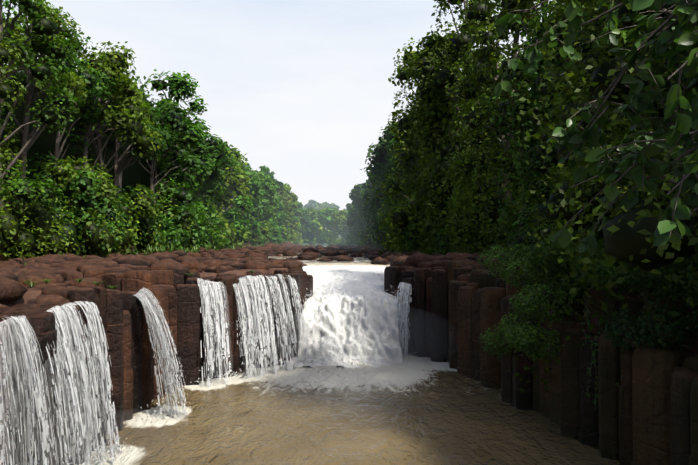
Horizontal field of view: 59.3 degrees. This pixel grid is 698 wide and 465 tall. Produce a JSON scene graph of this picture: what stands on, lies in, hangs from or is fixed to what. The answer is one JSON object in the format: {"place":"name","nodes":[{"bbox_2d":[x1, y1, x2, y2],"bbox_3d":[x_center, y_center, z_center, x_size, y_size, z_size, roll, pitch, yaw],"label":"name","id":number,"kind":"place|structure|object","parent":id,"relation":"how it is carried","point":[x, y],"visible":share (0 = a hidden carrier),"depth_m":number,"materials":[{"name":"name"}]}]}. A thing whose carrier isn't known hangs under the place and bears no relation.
{"place":"outdoors","nodes":[
{"label":"outdoors","id":0,"kind":"place"},
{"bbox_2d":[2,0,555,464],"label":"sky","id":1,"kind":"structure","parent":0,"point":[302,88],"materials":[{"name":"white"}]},
{"bbox_2d":[268,246,389,262],"bbox_3d":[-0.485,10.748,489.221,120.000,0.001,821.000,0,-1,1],"label":"river water","id":2,"kind":"structure","parent":0,"point":[360,260],"depth_m":90.53,"materials":[{"name":"grey liquid"}]},
{"bbox_2d":[0,227,697,355],"bbox_3d":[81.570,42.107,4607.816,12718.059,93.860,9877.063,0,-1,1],"label":"ground","id":3,"kind":"structure","parent":0,"point":[28,295],"depth_m":35.23,"materials":[{"name":"brown stone"}]},
{"bbox_2d":[0,0,697,409],"bbox_3d":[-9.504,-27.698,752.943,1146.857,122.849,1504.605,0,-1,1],"label":"forest","id":4,"kind":"object","parent":3,"relation":"on","point":[384,212],"depth_m":77.01,"materials":[{"name":"green plant"}]},
{"bbox_2d":[0,258,697,464],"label":"basalt columns","id":5,"kind":"structure","parent":3,"relation":"on","point":[647,414],"depth_m":34.21,"materials":[{"name":"brown stone"}]},
{"bbox_2d":[0,241,522,303],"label":"rocks","id":6,"kind":"object","parent":5,"relation":"on","point":[33,269],"visible":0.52,"depth_m":61.67,"materials":[{"name":"brown stone"}]},
{"bbox_2d":[16,0,697,293],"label":"leaves","id":7,"kind":"object","parent":3,"relation":"on","point":[684,46],"visible":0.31,"depth_m":13.05,"materials":[{"name":"green plant"}]},
{"bbox_2d":[85,355,619,464],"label":"pool water","id":8,"kind":"structure","parent":0,"point":[438,413],"depth_m":34.14,"materials":[{"name":"brown liquid"}]},
{"bbox_2d":[0,275,410,464],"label":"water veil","id":9,"kind":"object","parent":8,"relation":"on","point":[49,310],"depth_m":26.69,"materials":[{"name":"white liquid"}]},
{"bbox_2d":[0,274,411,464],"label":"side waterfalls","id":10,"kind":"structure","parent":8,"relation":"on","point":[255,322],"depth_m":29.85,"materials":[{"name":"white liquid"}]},
{"bbox_2d":[63,285,419,464],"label":"water spray","id":11,"kind":"object","parent":8,"relation":"on","point":[242,376],"depth_m":50.39,"materials":[{"name":"white liquid"}]},
{"bbox_2d":[286,263,404,367],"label":"waterfall water","id":12,"kind":"structure","parent":8,"relation":"on","point":[358,277],"depth_m":54.54,"materials":[{"name":"white liquid"}]}
]}

